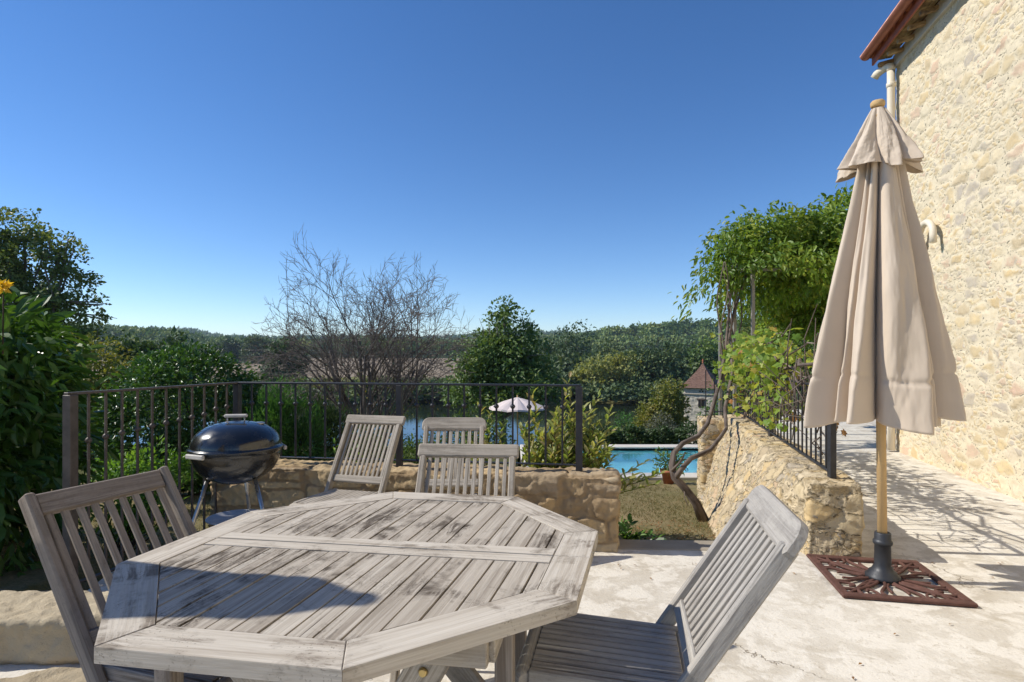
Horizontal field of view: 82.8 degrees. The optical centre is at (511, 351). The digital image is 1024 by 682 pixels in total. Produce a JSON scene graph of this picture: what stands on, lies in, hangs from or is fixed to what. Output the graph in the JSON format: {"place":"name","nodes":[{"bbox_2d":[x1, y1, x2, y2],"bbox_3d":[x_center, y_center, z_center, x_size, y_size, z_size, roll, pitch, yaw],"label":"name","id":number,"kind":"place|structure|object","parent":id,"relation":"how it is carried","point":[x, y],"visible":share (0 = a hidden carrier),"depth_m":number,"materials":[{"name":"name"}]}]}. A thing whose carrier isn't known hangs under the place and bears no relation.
{"place":"outdoors","nodes":[
{"label":"outdoors","id":0,"kind":"place"},
{"bbox_2d":[0,333,811,590],"bbox_3d":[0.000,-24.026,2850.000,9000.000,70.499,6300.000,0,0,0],"label":"ground","id":1,"kind":"structure","parent":0,"point":[35,579],"depth_m":6.28,"materials":[{"name":"green plant"}]},
{"bbox_2d":[0,284,125,577],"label":"laurel hedge","id":2,"kind":"object","parent":1,"relation":"on","point":[41,371],"visible":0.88,"depth_m":3.91,"materials":[{"name":"green plant"}]},
{"bbox_2d":[0,279,13,354],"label":"yellow flower","id":3,"kind":"object","parent":2,"relation":"attached to","point":[6,285],"visible":1,"depth_m":3.50,"materials":[{"name":"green plant"}]},
{"bbox_2d":[0,206,135,407],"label":"tall tree","id":4,"kind":"object","parent":1,"relation":"on","point":[14,268],"visible":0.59,"depth_m":20.76,"materials":[{"name":"green plant"}]},
{"bbox_2d":[13,331,164,458],"bbox_3d":[-10.013,1.134,13.062,3.862,3.312,3.012,0,0,0],"label":"yellow green tree","id":5,"kind":"object","parent":1,"relation":"on","point":[105,371],"visible":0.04,"depth_m":13.00,"materials":[{"name":"green plant"}]},
{"bbox_2d":[78,465,190,552],"bbox_3d":[-2.706,1.118,4.111,0.766,0.612,0.514,0,0,0],"label":"bright plant","id":6,"kind":"object","parent":1,"relation":"on","point":[129,532],"visible":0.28,"depth_m":4.07,"materials":[{"name":"green plant"}]},
{"bbox_2d":[86,434,198,499],"bbox_3d":[-3.924,1.314,6.204,1.097,0.850,1.006,0,0,-35],"label":"garden shrub","id":7,"kind":"object","parent":1,"relation":"on","point":[113,470],"visible":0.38,"depth_m":6.19,"materials":[{"name":"green plant"}]},
{"bbox_2d":[96,326,213,417],"bbox_3d":[-20.866,2.067,34.041,6.551,7.121,5.753,0,0,-21],"label":"dark tree","id":8,"kind":"object","parent":1,"relation":"on","point":[135,346],"visible":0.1,"depth_m":33.54,"materials":[{"name":"green plant"}]},
{"bbox_2d":[86,338,268,495],"bbox_3d":[-4.585,0.990,8.200,2.369,2.364,2.380,0,0,0],"label":"round laurel","id":9,"kind":"object","parent":1,"relation":"on","point":[166,368],"visible":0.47,"depth_m":7.64,"materials":[{"name":"green plant"}]},
{"bbox_2d":[192,345,215,366],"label":"tree","id":10,"kind":"object","parent":1,"relation":"on","point":[204,351],"visible":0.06,"depth_m":257.86,"materials":[{"name":"green plant"}]},
{"bbox_2d":[210,335,246,362],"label":"tree","id":11,"kind":"object","parent":1,"relation":"on","point":[234,347],"visible":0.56,"depth_m":307.02,"materials":[{"name":"green plant"}]},
{"bbox_2d":[237,334,276,363],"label":"tree","id":12,"kind":"object","parent":1,"relation":"on","point":[250,344],"visible":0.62,"depth_m":297.04,"materials":[{"name":"green plant"}]},
{"bbox_2d":[256,337,309,388],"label":"tree","id":13,"kind":"object","parent":1,"relation":"on","point":[277,371],"visible":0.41,"depth_m":115.98,"materials":[{"name":"green plant"}]},
{"bbox_2d":[264,371,309,387],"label":"bank bush","id":14,"kind":"object","parent":1,"relation":"on","point":[307,379],"visible":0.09,"depth_m":110.84,"materials":[{"name":"green plant"}]},
{"bbox_2d":[243,374,332,460],"bbox_3d":[-3.059,1.134,7.790,1.308,1.691,1.017,0,0,0],"label":"thuja shrub","id":15,"kind":"object","parent":1,"relation":"on","point":[273,413],"visible":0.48,"depth_m":7.71,"materials":[{"name":"green plant"}]},
{"bbox_2d":[290,385,363,460],"bbox_3d":[-2.743,1.268,8.315,1.288,1.557,1.116,0,0,0],"label":"dark conifer shrub","id":16,"kind":"object","parent":1,"relation":"on","point":[332,422],"visible":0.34,"depth_m":8.23,"materials":[{"name":"green plant"}]},
{"bbox_2d":[332,431,358,461],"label":"sprig plant","id":17,"kind":"object","parent":1,"relation":"on","point":[334,448],"visible":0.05,"depth_m":4.72,"materials":[{"name":"green plant"}]},
{"bbox_2d":[82,324,624,349],"bbox_3d":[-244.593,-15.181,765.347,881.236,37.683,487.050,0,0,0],"label":"distant wood","id":18,"kind":"object","parent":1,"relation":"on","point":[542,335],"depth_m":759.37,"materials":[{"name":"green plant"}]},
{"bbox_2d":[238,226,480,461],"bbox_3d":[-2.910,-0.015,10.941,4.681,4.984,3.927,0,0,0],"label":"bare tree","id":19,"kind":"object","parent":1,"relation":"on","point":[331,359],"visible":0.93,"depth_m":10.79,"materials":[{"name":"brown plant"}]},
{"bbox_2d":[341,373,380,386],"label":"bank bush","id":20,"kind":"object","parent":1,"relation":"on","point":[358,380],"visible":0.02,"depth_m":109.76,"materials":[{"name":"green plant"}]},
{"bbox_2d":[329,414,413,463],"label":"garden shrub","id":21,"kind":"object","parent":1,"relation":"on","point":[374,443],"visible":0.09,"depth_m":9.33,"materials":[{"name":"green plant"}]},
{"bbox_2d":[137,325,620,340],"bbox_3d":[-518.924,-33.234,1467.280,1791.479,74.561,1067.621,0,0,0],"label":"hill wood","id":22,"kind":"object","parent":1,"relation":"on","point":[210,334],"visible":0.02,"depth_m":1461.16,"materials":[{"name":"green plant"}]},
{"bbox_2d":[393,431,459,463],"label":"garden shrub","id":23,"kind":"object","parent":1,"relation":"on","point":[406,449],"visible":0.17,"depth_m":9.11,"materials":[{"name":"green plant"}]},
{"bbox_2d":[63,317,812,355],"bbox_3d":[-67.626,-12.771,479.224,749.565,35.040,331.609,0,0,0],"label":"wooded hillside","id":24,"kind":"structure","parent":1,"relation":"on","point":[667,331],"depth_m":435.43,"materials":[{"name":"green plant"}]},
{"bbox_2d":[90,375,800,412],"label":"bank scrub","id":25,"kind":"object","parent":1,"relation":"on","point":[632,390],"visible":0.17,"depth_m":104.47,"materials":[{"name":"green plant"}]},
{"bbox_2d":[440,398,519,463],"bbox_3d":[-0.618,1.563,9.991,1.344,1.475,1.458,0,0,24],"label":"garden shrub","id":26,"kind":"object","parent":1,"relation":"on","point":[492,437],"visible":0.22,"depth_m":9.93,"materials":[{"name":"green plant"}]},
{"bbox_2d":[460,402,505,465],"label":"sprig plant","id":27,"kind":"object","parent":1,"relation":"on","point":[488,436],"visible":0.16,"depth_m":4.70,"materials":[{"name":"green plant"}]},
{"bbox_2d":[438,295,567,443],"bbox_3d":[-0.491,1.074,31.154,6.923,8.221,5.161,0,0,23],"label":"green tree","id":28,"kind":"object","parent":1,"relation":"on","point":[498,358],"visible":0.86,"depth_m":30.34,"materials":[{"name":"green plant"}]},
{"bbox_2d":[489,395,544,444],"bbox_3d":[0.245,3.152,26.000,2.459,2.384,2.459,0,0,22],"label":"garden parasol","id":29,"kind":"object","parent":1,"relation":"on","point":[520,404],"visible":0.73,"depth_m":25.35,"materials":[{"name":"white fabric"}]},
{"bbox_2d":[529,339,568,355],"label":"tree","id":30,"kind":"object","parent":1,"relation":"on","point":[550,351],"visible":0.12,"depth_m":163.54,"materials":[{"name":"green plant"}]},
{"bbox_2d":[537,366,581,399],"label":"tree","id":31,"kind":"object","parent":1,"relation":"on","point":[564,375],"visible":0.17,"depth_m":111.02,"materials":[{"name":"green plant"}]},
{"bbox_2d":[548,319,604,354],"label":"tree","id":32,"kind":"object","parent":1,"relation":"on","point":[567,339],"visible":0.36,"depth_m":157.66,"materials":[{"name":"green plant"}]},
{"bbox_2d":[537,422,622,443],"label":"hedge","id":33,"kind":"object","parent":1,"relation":"on","point":[611,437],"visible":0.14,"depth_m":15.33,"materials":[{"name":"green plant"}]},
{"bbox_2d":[518,371,667,493],"bbox_3d":[0.544,0.722,4.513,1.132,1.124,0.802,0,0,43],"label":"variegated shrub","id":34,"kind":"object","parent":1,"relation":"on","point":[591,450],"visible":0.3,"depth_m":4.50,"materials":[{"name":"green plant"}]},
{"bbox_2d":[567,351,622,394],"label":"willow tree","id":35,"kind":"object","parent":1,"relation":"on","point":[598,370],"visible":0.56,"depth_m":111.71,"materials":[{"name":"green plant"}]},
{"bbox_2d":[520,444,697,479],"bbox_3d":[4.550,2.440,12.525,8.700,0.260,3.750,0,0,0],"label":"pool coping","id":36,"kind":"object","parent":1,"relation":"on","point":[689,476],"visible":0.11,"depth_m":14.00,"materials":[{"name":"stone"}]},
{"bbox_2d":[593,335,630,352],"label":"tree","id":37,"kind":"object","parent":1,"relation":"on","point":[608,347],"visible":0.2,"depth_m":174.53,"materials":[{"name":"green plant"}]},
{"bbox_2d":[610,409,636,440],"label":"pointed shrub","id":38,"kind":"object","parent":1,"relation":"on","point":[627,424],"visible":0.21,"depth_m":18.45,"materials":[{"name":"green plant"}]},
{"bbox_2d":[605,348,651,382],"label":"willow tree","id":39,"kind":"object","parent":1,"relation":"on","point":[621,358],"visible":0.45,"depth_m":113.91,"materials":[{"name":"green plant"}]},
{"bbox_2d":[618,513,666,539],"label":"dark plant","id":40,"kind":"object","parent":1,"relation":"on","point":[624,526],"visible":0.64,"depth_m":4.19,"materials":[{"name":"green plant"}]},
{"bbox_2d":[610,422,677,443],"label":"hedge","id":41,"kind":"object","parent":1,"relation":"on","point":[653,436],"visible":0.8,"depth_m":15.30,"materials":[{"name":"green plant"}]},
{"bbox_2d":[624,338,689,385],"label":"tree","id":42,"kind":"object","parent":1,"relation":"on","point":[665,368],"visible":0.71,"depth_m":112.10,"materials":[{"name":"green plant"}]},
{"bbox_2d":[622,375,692,442],"bbox_3d":[9.897,4.244,40.018,5.058,5.437,3.765,0,0,0],"label":"yellow bush","id":43,"kind":"object","parent":1,"relation":"on","point":[656,405],"visible":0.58,"depth_m":39.63,"materials":[{"name":"green plant"}]},
{"bbox_2d":[640,410,679,443],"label":"olive bush","id":44,"kind":"object","parent":1,"relation":"on","point":[664,416],"visible":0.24,"depth_m":21.00,"materials":[{"name":"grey plant"}]},
{"bbox_2d":[618,519,714,540],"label":"fallen leaves","id":45,"kind":"object","parent":1,"relation":"on","point":[705,539],"visible":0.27,"depth_m":5.06,"materials":[{"name":"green plant"}]},
{"bbox_2d":[650,446,687,483],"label":"potted plant","id":46,"kind":"object","parent":1,"relation":"on","point":[666,476],"visible":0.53,"depth_m":10.10,"materials":[{"name":"green plant"}]},
{"bbox_2d":[538,346,810,387],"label":"riverside wood","id":47,"kind":"object","parent":1,"relation":"on","point":[566,362],"visible":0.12,"depth_m":129.75,"materials":[{"name":"green plant"}]},
{"bbox_2d":[669,418,697,443],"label":"hedge","id":48,"kind":"object","parent":1,"relation":"on","point":[683,430],"visible":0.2,"depth_m":15.32,"materials":[{"name":"green plant"}]},
{"bbox_2d":[671,343,696,380],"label":"tree","id":49,"kind":"object","parent":1,"relation":"on","point":[685,348],"visible":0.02,"depth_m":149.57,"materials":[{"name":"green plant"}]},
{"bbox_2d":[679,359,717,443],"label":"stone tower","id":50,"kind":"structure","parent":1,"relation":"on","point":[694,390],"depth_m":49.08,"materials":[{"name":"stone"}]},
{"bbox_2d":[697,398,704,406],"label":"window","id":51,"kind":"structure","parent":50,"relation":"in","point":[700,401],"depth_m":48.81,"materials":[{"name":"black glass"}]},
{"bbox_2d":[683,335,717,382],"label":"tree","id":52,"kind":"object","parent":1,"relation":"on","point":[704,348],"visible":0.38,"depth_m":120.24,"materials":[{"name":"green plant"}]},
{"bbox_2d":[695,377,749,418],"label":"green bush","id":53,"kind":"object","parent":1,"relation":"on","point":[707,407],"visible":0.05,"depth_m":43.71,"materials":[{"name":"green plant"}]},
{"bbox_2d":[713,329,749,350],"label":"tree","id":54,"kind":"object","parent":1,"relation":"on","point":[724,340],"visible":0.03,"depth_m":130.52,"materials":[{"name":"green plant"}]},
{"bbox_2d":[737,301,768,342],"bbox_3d":[10.013,0.830,23.960,1.941,6.417,1.802,0,0,0],"label":"tree","id":55,"kind":"object","parent":1,"relation":"on","point":[746,325],"visible":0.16,"depth_m":23.91,"materials":[{"name":"green plant"}]},
{"bbox_2d":[668,182,852,521],"bbox_3d":[3.478,-0.460,8.131,6.213,4.230,2.642,0,0,-39],"label":"wisteria","id":56,"kind":"object","parent":1,"relation":"on","point":[811,240],"visible":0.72,"depth_m":8.13,"materials":[{"name":"green plant"}]},
{"bbox_2d":[728,318,810,369],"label":"garden shrub","id":57,"kind":"object","parent":1,"relation":"on","point":[765,338],"visible":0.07,"depth_m":14.95,"materials":[{"name":"green plant"}]},
{"bbox_2d":[697,414,864,556],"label":"retaining wall","id":58,"kind":"structure","parent":1,"relation":"on","point":[740,462],"depth_m":4.52,"materials":[{"name":"beige stone"}]},
{"bbox_2d":[705,369,836,478],"bbox_3d":[2.546,0.620,5.719,0.459,0.761,3.946,0,0,7],"label":"path railing","id":59,"kind":"object","parent":58,"relation":"on","point":[830,466],"visible":0.43,"depth_m":4.66,"materials":[{"name":"black metal"}]},
{"bbox_2d":[709,303,846,454],"bbox_3d":[2.570,0.232,5.787,0.810,1.206,4.267,0,0,13],"label":"grapevine","id":60,"kind":"object","parent":58,"relation":"on","point":[768,362],"visible":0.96,"depth_m":5.27,"materials":[{"name":"green plant"}]},
{"bbox_2d":[762,331,816,394],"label":"garden shrub","id":61,"kind":"object","parent":1,"relation":"on","point":[803,359],"visible":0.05,"depth_m":13.75,"materials":[{"name":"green plant"}]},
{"bbox_2d":[860,0,1023,501],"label":"stone house","id":62,"kind":"structure","parent":1,"relation":"on","point":[958,83],"depth_m":5.79,"materials":[{"name":"stone"}]},
{"bbox_2d":[124,403,763,446],"bbox_3d":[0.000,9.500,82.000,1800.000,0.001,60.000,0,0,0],"label":"river","id":63,"kind":"structure","parent":0,"point":[424,411],"depth_m":85.78,"materials":[{"name":"blue liquid"}]},
{"bbox_2d":[0,0,904,336],"label":"sky","id":64,"kind":"structure","parent":0,"point":[571,160],"materials":[{"name":"blue"}]},
{"bbox_2d":[0,409,1023,681],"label":"terrace","id":65,"kind":"structure","parent":0,"point":[808,623],"depth_m":3.04,"materials":[{"name":"stone"}]},
{"bbox_2d":[0,667,86,681],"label":"doorstep slab","id":66,"kind":"structure","parent":65,"relation":"on","point":[62,674],"depth_m":2.25,"materials":[{"name":"stone"}]},
{"bbox_2d":[0,590,108,664],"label":"stone kerb","id":67,"kind":"structure","parent":65,"relation":"on","point":[33,629],"depth_m":2.40,"materials":[{"name":"beige stone"}]},
{"bbox_2d":[18,466,232,681],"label":"folding chair","id":68,"kind":"object","parent":65,"relation":"on","point":[40,510],"visible":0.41,"depth_m":1.72,"materials":[{"name":"grey wood"}]},
{"bbox_2d":[185,414,286,524],"bbox_3d":[-1.700,0.844,3.638,0.579,0.913,0.676,0,0,-8],"label":"kettle barbecue","id":69,"kind":"object","parent":65,"relation":"on","point":[227,452],"visible":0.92,"depth_m":3.41,"materials":[{"name":"black metal"}]},
{"bbox_2d":[94,492,597,681],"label":"garden table","id":70,"kind":"object","parent":65,"relation":"on","point":[425,587],"visible":1,"depth_m":1.37,"materials":[{"name":"grey wood"}]},
{"bbox_2d":[289,415,405,505],"bbox_3d":[-0.988,0.870,3.518,0.420,0.888,0.721,0,0,14],"label":"folding chair","id":71,"kind":"object","parent":65,"relation":"on","point":[329,492],"visible":0.62,"depth_m":3.69,"materials":[{"name":"grey wood"}]},
{"bbox_2d":[208,459,621,552],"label":"terrace wall","id":72,"kind":"structure","parent":65,"relation":"on","point":[588,497],"depth_m":3.91,"materials":[{"name":"stone"}]},
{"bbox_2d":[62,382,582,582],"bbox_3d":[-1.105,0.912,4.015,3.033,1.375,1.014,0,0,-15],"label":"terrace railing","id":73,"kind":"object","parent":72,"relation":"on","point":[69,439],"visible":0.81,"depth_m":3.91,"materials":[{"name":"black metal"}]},
{"bbox_2d":[389,443,518,681],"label":"folding chair","id":74,"kind":"object","parent":65,"relation":"on","point":[505,452],"visible":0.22,"depth_m":2.61,"materials":[{"name":"grey wood"}]},
{"bbox_2d":[422,417,485,494],"bbox_3d":[-0.365,0.872,3.418,0.412,0.885,0.722,0,0,-1],"label":"folding chair","id":75,"kind":"object","parent":65,"relation":"on","point":[462,424],"visible":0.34,"depth_m":3.70,"materials":[{"name":"grey wood"}]},
{"bbox_2d":[515,485,808,681],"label":"folding chair","id":76,"kind":"object","parent":65,"relation":"on","point":[746,561],"visible":0.91,"depth_m":1.60,"materials":[{"name":"grey wood"}]},
{"bbox_2d":[618,539,713,550],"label":"threshold slab","id":77,"kind":"structure","parent":65,"relation":"on","point":[688,545],"depth_m":3.86,"materials":[{"name":"stone"}]},
{"bbox_2d":[716,266,821,415],"bbox_3d":[4.921,0.210,9.061,3.303,2.780,2.322,0,0,0],"label":"pergola","id":78,"kind":"object","parent":65,"relation":"on","point":[735,330],"visible":0.09,"depth_m":8.58,"materials":[{"name":"brown wood"}]},
{"bbox_2d":[806,530,977,607],"bbox_3d":[2.105,1.161,3.295,0.630,0.269,0.630,0,0,11],"label":"umbrella stand","id":79,"kind":"object","parent":65,"relation":"on","point":[881,569],"visible":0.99,"depth_m":3.25,"materials":[{"name":"metal"}]},
{"bbox_2d":[804,99,966,533],"bbox_3d":[2.008,-0.110,3.289,0.752,2.622,0.712,-1,0,0],"label":"patio umbrella","id":80,"kind":"object","parent":79,"relation":"on","point":[884,357],"visible":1,"depth_m":3.14,"materials":[{"name":"beige fabric"}]},
{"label":"pool basin","id":81,"kind":"structure","parent":0,"visible":0},
{"bbox_2d":[596,450,697,472],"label":"pool water","id":82,"kind":"structure","parent":81,"relation":"in","point":[625,460],"depth_m":12.69,"materials":[{"name":"teal liquid"}]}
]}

